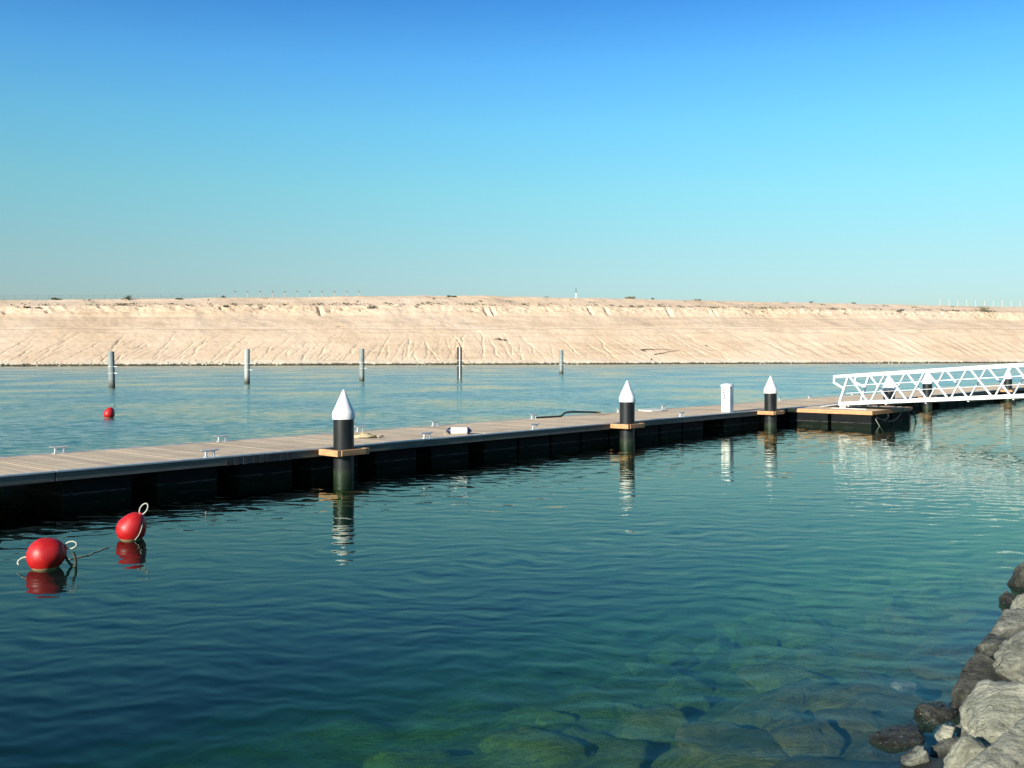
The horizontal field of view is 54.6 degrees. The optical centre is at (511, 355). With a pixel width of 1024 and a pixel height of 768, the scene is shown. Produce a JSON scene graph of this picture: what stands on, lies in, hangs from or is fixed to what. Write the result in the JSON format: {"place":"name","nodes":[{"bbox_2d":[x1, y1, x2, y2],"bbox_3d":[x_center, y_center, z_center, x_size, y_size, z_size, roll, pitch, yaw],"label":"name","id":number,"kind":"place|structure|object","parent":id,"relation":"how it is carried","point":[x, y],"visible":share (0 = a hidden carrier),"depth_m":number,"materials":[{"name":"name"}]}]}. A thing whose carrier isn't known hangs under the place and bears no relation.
{"place":"outdoors","nodes":[
{"label":"outdoors","id":0,"kind":"place"},
{"bbox_2d":[0,411,1023,767],"bbox_3d":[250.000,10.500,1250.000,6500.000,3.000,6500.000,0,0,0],"label":"seabed","id":1,"kind":"structure","parent":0,"point":[178,609],"depth_m":42.58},
{"bbox_2d":[1003,369,1012,465],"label":"dock pile","id":2,"kind":"object","parent":1,"relation":"on","point":[1008,383],"visible":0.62,"depth_m":69.33,"materials":[{"name":"metal"}]},
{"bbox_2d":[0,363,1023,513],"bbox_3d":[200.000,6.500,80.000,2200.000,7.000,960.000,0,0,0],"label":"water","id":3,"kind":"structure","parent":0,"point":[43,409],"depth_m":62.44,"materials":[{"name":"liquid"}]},
{"bbox_2d":[0,462,54,486],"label":"dock section","id":4,"kind":"object","parent":3,"relation":"on","point":[12,474],"visible":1,"depth_m":20.03,"materials":[{"name":"wood"}]},
{"bbox_2d":[17,538,76,572],"bbox_3d":[-6.586,2.828,14.066,0.518,0.495,0.646,0,0,43],"label":"mooring buoy","id":5,"kind":"object","parent":3,"relation":"on","point":[45,555],"visible":1,"depth_m":13.91,"materials":[{"name":"plastic"}]},
{"bbox_2d":[69,547,108,559],"bbox_3d":[-6.369,2.996,15.057,0.117,0.016,0.951,0,0,13],"label":"mooring line","id":6,"kind":"object","parent":3,"relation":"on","point":[90,553],"visible":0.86,"depth_m":15.01,"materials":[{"name":"fabric"}]},
{"bbox_2d":[103,404,114,417],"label":"mooring buoy","id":7,"kind":"object","parent":3,"relation":"on","point":[109,412],"visible":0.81,"depth_m":47.95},
{"bbox_2d":[108,351,116,387],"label":"mooring pile","id":8,"kind":"object","parent":3,"relation":"in","point":[111,370],"visible":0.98,"depth_m":92.76,"materials":[{"name":"metal"}]},
{"bbox_2d":[116,503,148,542],"bbox_3d":[-6.238,2.737,16.251,0.468,0.666,0.476,0,0,-34],"label":"mooring buoy","id":9,"kind":"object","parent":3,"relation":"on","point":[130,527],"visible":1,"depth_m":16.10,"materials":[{"name":"plastic"}]},
{"bbox_2d":[0,428,483,518],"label":"dock section","id":10,"kind":"object","parent":3,"relation":"on","point":[86,483],"visible":0.92,"depth_m":23.88,"materials":[{"name":"wood"}]},
{"bbox_2d":[49,445,69,453],"bbox_3d":[-10.924,2.265,23.948,0.110,0.190,0.486,0,0,42],"label":"mooring cleat","id":11,"kind":"object","parent":10,"relation":"on","point":[56,447],"visible":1,"depth_m":23.91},
{"bbox_2d":[200,448,218,457],"bbox_3d":[-7.033,2.265,23.095,0.110,0.190,0.486,0,0,41],"label":"mooring cleat","id":12,"kind":"object","parent":10,"relation":"on","point":[212,451],"visible":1,"depth_m":23.11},
{"bbox_2d":[214,434,229,441],"bbox_3d":[-7.974,2.265,27.283,0.110,0.190,0.486,0,0,41],"label":"mooring cleat","id":13,"kind":"object","parent":10,"relation":"on","point":[219,436],"visible":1,"depth_m":27.23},
{"bbox_2d":[354,425,366,431],"bbox_3d":[-4.732,2.265,30.947,0.110,0.190,0.486,0,0,41],"label":"mooring cleat","id":14,"kind":"object","parent":10,"relation":"on","point":[363,426],"visible":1,"depth_m":30.88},
{"bbox_2d":[354,432,383,437],"bbox_3d":[-4.147,2.280,28.577,0.893,0.158,0.582,0,0,0],"label":"rope","id":15,"kind":"object","parent":10,"relation":"on","point":[364,435],"visible":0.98,"depth_m":28.42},
{"bbox_2d":[421,432,432,438],"bbox_3d":[-2.428,2.265,28.299,0.110,0.190,0.486,0,0,41],"label":"mooring cleat","id":16,"kind":"object","parent":10,"relation":"on","point":[424,433],"visible":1,"depth_m":28.23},
{"bbox_2d":[443,427,471,434],"bbox_3d":[-1.646,2.255,29.846,0.866,0.212,0.236,0,0,-4],"label":"boat fender","id":17,"kind":"object","parent":10,"relation":"on","point":[458,430],"visible":1,"depth_m":29.78,"materials":[{"name":"plastic"}]},
{"bbox_2d":[244,349,251,383],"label":"mooring pile","id":18,"kind":"object","parent":3,"relation":"in","point":[247,363],"visible":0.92,"depth_m":105.44,"materials":[{"name":"metal"}]},
{"bbox_2d":[332,389,354,668],"bbox_3d":[-4.306,4.930,25.377,0.580,8.140,0.580,0,0,0],"label":"dock pile","id":19,"kind":"object","parent":3,"relation":"in","point":[343,415],"visible":0.94,"depth_m":25.15,"materials":[{"name":"metal"}]},
{"bbox_2d":[359,349,366,380],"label":"mooring pile","id":20,"kind":"object","parent":3,"relation":"in","point":[361,364],"visible":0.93,"depth_m":117.46,"materials":[{"name":"metal"}]},
{"bbox_2d":[457,347,461,377],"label":"mooring pile","id":21,"kind":"object","parent":3,"relation":"in","point":[459,362],"visible":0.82,"depth_m":132.79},
{"bbox_2d":[559,350,564,373],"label":"mooring pile","id":22,"kind":"object","parent":3,"relation":"in","point":[561,364],"visible":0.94,"depth_m":162.86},
{"bbox_2d":[402,410,725,466],"bbox_3d":[2.821,2.874,36.292,4.630,1.052,14.480,0,0,42],"label":"dock section","id":23,"kind":"object","parent":3,"relation":"on","point":[508,437],"visible":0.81,"depth_m":33.88,"materials":[{"name":"wood"}]},
{"bbox_2d":[430,420,440,425],"bbox_3d":[-2.584,2.265,33.375,0.110,0.190,0.486,0,0,41],"label":"mooring cleat","id":24,"kind":"object","parent":23,"relation":"on","point":[436,421],"visible":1,"depth_m":33.41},
{"bbox_2d":[536,411,600,418],"bbox_3d":[2.232,2.257,38.578,3.632,0.221,0.137,0,0,-44],"label":"hose","id":25,"kind":"object","parent":23,"relation":"on","point":[597,412],"visible":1,"depth_m":38.57,"materials":[{"name":"green rubber"}]},
{"bbox_2d":[638,409,666,411],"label":"white board","id":26,"kind":"object","parent":23,"relation":"on","point":[650,410],"visible":1,"depth_m":42.54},
{"bbox_2d":[619,380,635,582],"bbox_3d":[4.043,4.930,34.813,0.580,8.140,0.580,0,0,22],"label":"dock pile","id":27,"kind":"object","parent":3,"relation":"in","point":[627,399],"visible":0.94,"depth_m":34.58,"materials":[{"name":"metal"}]},
{"bbox_2d":[666,400,837,437],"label":"dock section","id":28,"kind":"object","parent":3,"relation":"on","point":[748,413],"visible":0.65,"depth_m":43.27,"materials":[{"name":"wood"}]},
{"bbox_2d":[720,383,733,411],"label":"power pedestal","id":29,"kind":"object","parent":28,"relation":"on","point":[727,397],"visible":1,"depth_m":41.35,"materials":[{"name":"plastic"}]},
{"bbox_2d":[764,376,776,536],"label":"dock pile","id":30,"kind":"object","parent":3,"relation":"in","point":[770,483],"visible":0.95,"depth_m":42.66,"materials":[{"name":"metal"}]},
{"bbox_2d":[788,404,912,434],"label":"gangway landing","id":31,"kind":"object","parent":3,"relation":"in","point":[857,415],"visible":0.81,"depth_m":43.82,"materials":[{"name":"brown wood"}]},
{"bbox_2d":[876,408,903,421],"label":"service hose","id":32,"kind":"object","parent":31,"relation":"hanging from","point":[891,420],"visible":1,"depth_m":43.37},
{"bbox_2d":[821,363,1023,407],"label":"gangway","id":33,"kind":"object","parent":31,"relation":"on","point":[925,399],"visible":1,"depth_m":42.19,"materials":[{"name":"metal"}]},
{"bbox_2d":[788,393,941,407],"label":"dock section","id":34,"kind":"object","parent":3,"relation":"on","point":[852,398],"visible":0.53,"depth_m":56.23,"materials":[{"name":"wood"}]},
{"bbox_2d":[883,376,895,500],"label":"dock pile","id":35,"kind":"object","parent":3,"relation":"in","point":[889,493],"visible":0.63,"depth_m":47.15,"materials":[{"name":"metal"}]},
{"bbox_2d":[889,681,917,694],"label":"boulder","id":36,"kind":"object","parent":3,"relation":"in","point":[905,688],"visible":1,"depth_m":9.14,"materials":[{"name":"stone"}]},
{"bbox_2d":[922,373,932,490],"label":"dock pile","id":37,"kind":"object","parent":3,"relation":"in","point":[927,472],"visible":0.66,"depth_m":57.20,"materials":[{"name":"metal"}]},
{"bbox_2d":[895,388,1014,404],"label":"dock section","id":38,"kind":"object","parent":3,"relation":"on","point":[958,392],"visible":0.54,"depth_m":65.66,"materials":[{"name":"wood"}]},
{"bbox_2d":[953,384,1023,394],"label":"dock section","id":39,"kind":"object","parent":3,"relation":"on","point":[1020,390],"visible":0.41,"depth_m":74.00,"materials":[{"name":"wood"}]},
{"bbox_2d":[1006,562,1023,593],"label":"boulder","id":40,"kind":"object","parent":3,"relation":"in","point":[1015,582],"visible":0.96,"depth_m":12.86,"materials":[{"name":"stone"}]},
{"bbox_2d":[0,295,1023,366],"bbox_3d":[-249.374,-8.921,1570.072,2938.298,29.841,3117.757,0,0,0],"label":"sand bank","id":41,"kind":"structure","parent":0,"point":[80,332],"depth_m":353.85,"materials":[{"name":"sand"}]},
{"bbox_2d":[0,294,216,299],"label":"wire fence","id":42,"kind":"object","parent":41,"relation":"on","point":[160,296],"visible":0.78,"depth_m":343.48,"materials":[{"name":"metal"}]},
{"bbox_2d":[234,291,359,297],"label":"post fence","id":43,"kind":"object","parent":41,"relation":"on","point":[296,291],"visible":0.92,"depth_m":359.35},
{"bbox_2d":[11,296,994,316],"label":"scrub tufts","id":44,"kind":"object","parent":41,"relation":"on","point":[513,303],"visible":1,"depth_m":379.56,"materials":[{"name":"plant"}]},
{"bbox_2d":[0,359,1016,365],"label":"shore stones","id":45,"kind":"object","parent":41,"relation":"on","point":[455,362],"visible":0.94,"depth_m":322.65,"materials":[{"name":"stone"}]},
{"bbox_2d":[940,299,1020,306],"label":"post fence","id":46,"kind":"object","parent":41,"relation":"on","point":[984,303],"visible":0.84,"depth_m":472.71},
{"bbox_2d":[974,306,989,310],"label":"scrub bush","id":47,"kind":"object","parent":41,"relation":"on","point":[983,309],"visible":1,"depth_m":458.56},
{"bbox_2d":[0,0,1023,306],"label":"sky","id":48,"kind":"structure","parent":0,"point":[801,151],"materials":[{"name":"blue"}]},
{"bbox_2d":[26,461,1023,767],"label":"rocky bank","id":49,"kind":"structure","parent":0,"point":[458,693],"depth_m":16.10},
{"bbox_2d":[363,748,452,767],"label":"sunken boulder","id":50,"kind":"object","parent":49,"relation":"on","point":[428,758],"visible":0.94,"depth_m":10.11,"materials":[{"name":"stone"}]},
{"bbox_2d":[509,704,534,720],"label":"sunken boulder","id":51,"kind":"object","parent":49,"relation":"on","point":[517,714],"visible":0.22,"depth_m":11.53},
{"bbox_2d":[477,726,595,767],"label":"sunken boulder","id":52,"kind":"object","parent":49,"relation":"on","point":[547,748],"visible":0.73,"depth_m":9.75,"materials":[{"name":"stone"}]},
{"bbox_2d":[534,710,578,724],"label":"sunken boulder","id":53,"kind":"object","parent":49,"relation":"on","point":[546,717],"visible":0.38,"depth_m":11.16,"materials":[{"name":"stone"}]},
{"bbox_2d":[552,686,598,698],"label":"sunken boulder","id":54,"kind":"object","parent":49,"relation":"on","point":[568,694],"visible":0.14,"depth_m":12.22,"materials":[{"name":"stone"}]},
{"bbox_2d":[571,738,653,767],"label":"sunken boulder","id":55,"kind":"object","parent":49,"relation":"on","point":[621,753],"visible":0.99,"depth_m":9.28,"materials":[{"name":"stone"}]},
{"bbox_2d":[615,702,647,720],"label":"sunken boulder","id":56,"kind":"object","parent":49,"relation":"on","point":[623,709],"visible":0.27,"depth_m":10.95,"materials":[{"name":"stone"}]},
{"bbox_2d":[607,703,688,746],"bbox_3d":[1.365,3.950,10.282,0.831,0.628,0.832,0,0,-43],"label":"sunken boulder","id":57,"kind":"object","parent":49,"relation":"on","point":[657,725],"visible":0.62,"depth_m":10.08,"materials":[{"name":"stone"}]},
{"bbox_2d":[625,661,678,675],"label":"sunken boulder","id":58,"kind":"object","parent":49,"relation":"on","point":[635,667],"visible":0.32,"depth_m":12.93,"materials":[{"name":"stone"}]},
{"bbox_2d":[647,642,699,669],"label":"sunken boulder","id":59,"kind":"object","parent":49,"relation":"on","point":[678,655],"visible":0.83,"depth_m":13.79,"materials":[{"name":"stone"}]},
{"bbox_2d":[642,673,715,707],"bbox_3d":[2.049,4.112,11.834,1.076,0.469,0.711,-7,4,-38],"label":"sunken boulder","id":60,"kind":"object","parent":49,"relation":"on","point":[674,689],"visible":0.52,"depth_m":11.80,"materials":[{"name":"stone"}]},
{"bbox_2d":[675,692,710,715],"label":"sunken boulder","id":61,"kind":"object","parent":49,"relation":"on","point":[689,704],"visible":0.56,"depth_m":10.93,"materials":[{"name":"stone"}]},
{"bbox_2d":[675,721,737,760],"bbox_3d":[1.974,3.727,9.256,0.856,0.573,1.084,0,0,28],"label":"sunken boulder","id":62,"kind":"object","parent":49,"relation":"on","point":[695,740],"visible":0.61,"depth_m":9.03,"materials":[{"name":"stone"}]},
{"bbox_2d":[692,637,735,663],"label":"sunken boulder","id":63,"kind":"object","parent":49,"relation":"on","point":[716,650],"visible":0.89,"depth_m":13.79,"materials":[{"name":"stone"}]},
{"bbox_2d":[712,621,773,647],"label":"sunken boulder","id":64,"kind":"object","parent":49,"relation":"on","point":[735,633],"visible":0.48,"depth_m":14.64,"materials":[{"name":"stone"}]},
{"bbox_2d":[728,644,790,670],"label":"sunken boulder","id":65,"kind":"object","parent":49,"relation":"on","point":[759,654],"visible":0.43,"depth_m":12.81,"materials":[{"name":"stone"}]},
{"bbox_2d":[745,634,777,646],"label":"sunken boulder","id":66,"kind":"object","parent":49,"relation":"on","point":[753,639],"visible":0.44,"depth_m":13.75,"materials":[{"name":"stone"}]},
{"bbox_2d":[741,607,790,628],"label":"sunken boulder","id":67,"kind":"object","parent":49,"relation":"on","point":[774,617],"visible":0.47,"depth_m":15.29,"materials":[{"name":"stone"}]},
{"bbox_2d":[710,677,827,728],"bbox_3d":[2.664,3.692,10.156,1.193,0.678,0.871,0,0,-41],"label":"sunken boulder","id":68,"kind":"object","parent":49,"relation":"on","point":[759,711],"visible":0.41,"depth_m":9.92,"materials":[{"name":"stone"}]},
{"bbox_2d":[735,662,832,693],"bbox_3d":[3.166,3.806,11.410,1.193,0.530,0.720,5,-6,11],"label":"sunken boulder","id":69,"kind":"object","parent":49,"relation":"on","point":[762,678],"visible":0.38,"depth_m":11.31,"materials":[{"name":"stone"}]},
{"bbox_2d":[762,707,814,732],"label":"sunken boulder","id":70,"kind":"object","parent":49,"relation":"on","point":[787,716],"visible":0.45,"depth_m":9.27,"materials":[{"name":"stone"}]},
{"bbox_2d":[778,612,836,647],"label":"sunken boulder","id":71,"kind":"object","parent":49,"relation":"on","point":[805,628],"visible":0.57,"depth_m":13.81,"materials":[{"name":"stone"}]},
{"bbox_2d":[770,718,845,758],"bbox_3d":[2.594,3.406,8.624,0.579,0.416,0.546,0,0,-24],"label":"sunken boulder","id":72,"kind":"object","parent":49,"relation":"on","point":[821,737],"visible":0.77,"depth_m":8.55,"materials":[{"name":"stone"}]},
{"bbox_2d":[792,587,836,607],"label":"sunken boulder","id":73,"kind":"object","parent":49,"relation":"on","point":[804,597],"visible":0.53,"depth_m":16.23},
{"bbox_2d":[793,643,836,667],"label":"sunken boulder","id":74,"kind":"object","parent":49,"relation":"on","point":[809,657],"visible":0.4,"depth_m":12.08,"materials":[{"name":"stone"}]},
{"bbox_2d":[827,606,866,628],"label":"sunken boulder","id":75,"kind":"object","parent":49,"relation":"on","point":[848,616],"visible":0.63,"depth_m":14.61,"materials":[{"name":"stone"}]},
{"bbox_2d":[813,707,883,731],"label":"sunken boulder","id":76,"kind":"object","parent":49,"relation":"on","point":[861,719],"visible":0.94,"depth_m":8.92,"materials":[{"name":"stone"}]},
{"bbox_2d":[802,678,928,718],"bbox_3d":[3.592,3.558,9.836,1.302,0.650,0.867,0,0,26],"label":"sunken boulder","id":77,"kind":"object","parent":49,"relation":"on","point":[876,695],"visible":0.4,"depth_m":9.77,"materials":[{"name":"stone"}]},
{"bbox_2d":[850,570,886,582],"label":"sunken boulder","id":78,"kind":"object","parent":49,"relation":"on","point":[874,576],"visible":0.55,"depth_m":18.16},
{"bbox_2d":[857,667,886,679],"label":"sunken boulder","id":79,"kind":"object","parent":49,"relation":"on","point":[863,673],"visible":0.34,"depth_m":10.52,"materials":[{"name":"stone"}]},
{"bbox_2d":[864,609,881,629],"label":"sunken boulder","id":80,"kind":"object","parent":49,"relation":"on","point":[870,620],"visible":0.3,"depth_m":13.95,"materials":[{"name":"stone"}]},
{"bbox_2d":[868,724,931,761],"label":"boulder","id":81,"kind":"object","parent":49,"relation":"on","point":[893,743],"visible":0.6,"depth_m":7.67,"materials":[{"name":"stone"}]},
{"bbox_2d":[876,606,928,632],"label":"sunken boulder","id":82,"kind":"object","parent":49,"relation":"on","point":[889,618],"visible":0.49,"depth_m":13.04,"materials":[{"name":"stone"}]},
{"bbox_2d":[891,625,921,642],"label":"sunken boulder","id":83,"kind":"object","parent":49,"relation":"on","point":[899,634],"visible":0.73,"depth_m":12.35,"materials":[{"name":"stone"}]},
{"bbox_2d":[888,570,928,588],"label":"sunken boulder","id":84,"kind":"object","parent":49,"relation":"on","point":[910,580],"visible":0.52,"depth_m":17.21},
{"bbox_2d":[900,745,929,765],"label":"boulder","id":85,"kind":"object","parent":49,"relation":"on","point":[916,755],"visible":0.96,"depth_m":7.21,"materials":[{"name":"stone"}]},
{"bbox_2d":[902,566,928,576],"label":"sunken boulder","id":86,"kind":"object","parent":49,"relation":"on","point":[920,571],"visible":0.23,"depth_m":18.10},
{"bbox_2d":[903,586,936,604],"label":"sunken boulder","id":87,"kind":"object","parent":49,"relation":"on","point":[917,595],"visible":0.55,"depth_m":15.23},
{"bbox_2d":[905,656,964,683],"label":"sunken boulder","id":88,"kind":"object","parent":49,"relation":"on","point":[930,667],"visible":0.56,"depth_m":10.30,"materials":[{"name":"stone"}]},
{"bbox_2d":[924,645,945,658],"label":"sunken boulder","id":89,"kind":"object","parent":49,"relation":"on","point":[936,651],"visible":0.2,"depth_m":10.99,"materials":[{"name":"stone"}]},
{"bbox_2d":[918,556,952,568],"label":"sunken boulder","id":90,"kind":"object","parent":49,"relation":"on","point":[929,562],"visible":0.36,"depth_m":18.48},
{"bbox_2d":[911,701,960,733],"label":"boulder","id":91,"kind":"object","parent":49,"relation":"on","point":[932,717],"visible":0.88,"depth_m":8.21,"materials":[{"name":"stone"}]},
{"bbox_2d":[927,578,959,591],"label":"sunken boulder","id":92,"kind":"object","parent":49,"relation":"on","point":[937,584],"visible":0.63,"depth_m":16.07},
{"bbox_2d":[929,737,959,757],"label":"boulder","id":93,"kind":"object","parent":49,"relation":"on","point":[941,749],"visible":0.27,"depth_m":7.41,"materials":[{"name":"stone"}]},
{"bbox_2d":[934,724,954,741],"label":"boulder","id":94,"kind":"object","parent":93,"relation":"on","point":[944,732],"visible":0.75,"depth_m":7.55,"materials":[{"name":"stone"}]},
{"bbox_2d":[941,594,978,605],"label":"sunken boulder","id":95,"kind":"object","parent":49,"relation":"on","point":[963,600],"visible":0.47,"depth_m":14.18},
{"bbox_2d":[948,604,981,622],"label":"sunken boulder","id":96,"kind":"object","parent":49,"relation":"on","point":[965,614],"visible":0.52,"depth_m":12.66,"materials":[{"name":"stone"}]},
{"bbox_2d":[943,734,988,767],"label":"boulder","id":97,"kind":"object","parent":49,"relation":"on","point":[965,749],"visible":0.63,"depth_m":6.80,"materials":[{"name":"stone"}]},
{"bbox_2d":[949,652,1009,709],"bbox_3d":[4.191,2.982,8.651,0.580,0.514,1.077,13,18,40],"label":"boulder","id":98,"kind":"object","parent":49,"relation":"on","point":[978,667],"visible":0.34,"depth_m":8.59,"materials":[{"name":"stone"}]},
{"bbox_2d":[959,679,1023,745],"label":"boulder","id":99,"kind":"object","parent":49,"relation":"on","point":[990,711],"visible":0.74,"depth_m":7.38,"materials":[{"name":"stone"}]},
{"bbox_2d":[964,718,1023,767],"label":"boulder","id":100,"kind":"object","parent":49,"relation":"on","point":[1005,750],"visible":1,"depth_m":6.24,"materials":[{"name":"stone"}]},
{"bbox_2d":[987,607,1007,612],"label":"sunken boulder","id":101,"kind":"object","parent":49,"relation":"on","point":[999,609],"visible":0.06,"depth_m":12.60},
{"bbox_2d":[982,571,1012,589],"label":"sunken boulder","id":102,"kind":"object","parent":49,"relation":"on","point":[997,581],"visible":0.46,"depth_m":14.85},
{"bbox_2d":[999,591,1015,608],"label":"boulder","id":103,"kind":"object","parent":49,"relation":"on","point":[1006,598],"visible":0.69,"depth_m":12.02,"materials":[{"name":"stone"}]},
{"bbox_2d":[993,630,1023,681],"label":"boulder","id":104,"kind":"object","parent":49,"relation":"on","point":[1008,663],"visible":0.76,"depth_m":8.47,"materials":[{"name":"stone"}]},
{"bbox_2d":[995,553,1023,564],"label":"sunken boulder","id":105,"kind":"object","parent":49,"relation":"on","point":[1005,559],"visible":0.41,"depth_m":17.12,"materials":[{"name":"stone"}]},
{"bbox_2d":[1010,593,1023,609],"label":"boulder","id":106,"kind":"object","parent":49,"relation":"on","point":[1018,601],"visible":0.6,"depth_m":11.20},
{"bbox_2d":[640,348,677,358],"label":"driftwood","id":107,"kind":"object","parent":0,"point":[657,353],"visible":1,"depth_m":358.51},
{"bbox_2d":[955,723,968,736],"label":"boulder","id":108,"kind":"object","parent":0,"point":[961,731],"visible":0.23,"depth_m":7.73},
{"bbox_2d":[972,633,1005,658],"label":"boulder","id":109,"kind":"object","parent":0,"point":[989,644],"visible":0.62,"depth_m":10.02,"materials":[{"name":"stone"}]},
{"bbox_2d":[990,608,1023,638],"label":"boulder","id":110,"kind":"object","parent":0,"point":[1009,623],"visible":0.54,"depth_m":10.44,"materials":[{"name":"stone"}]}
]}

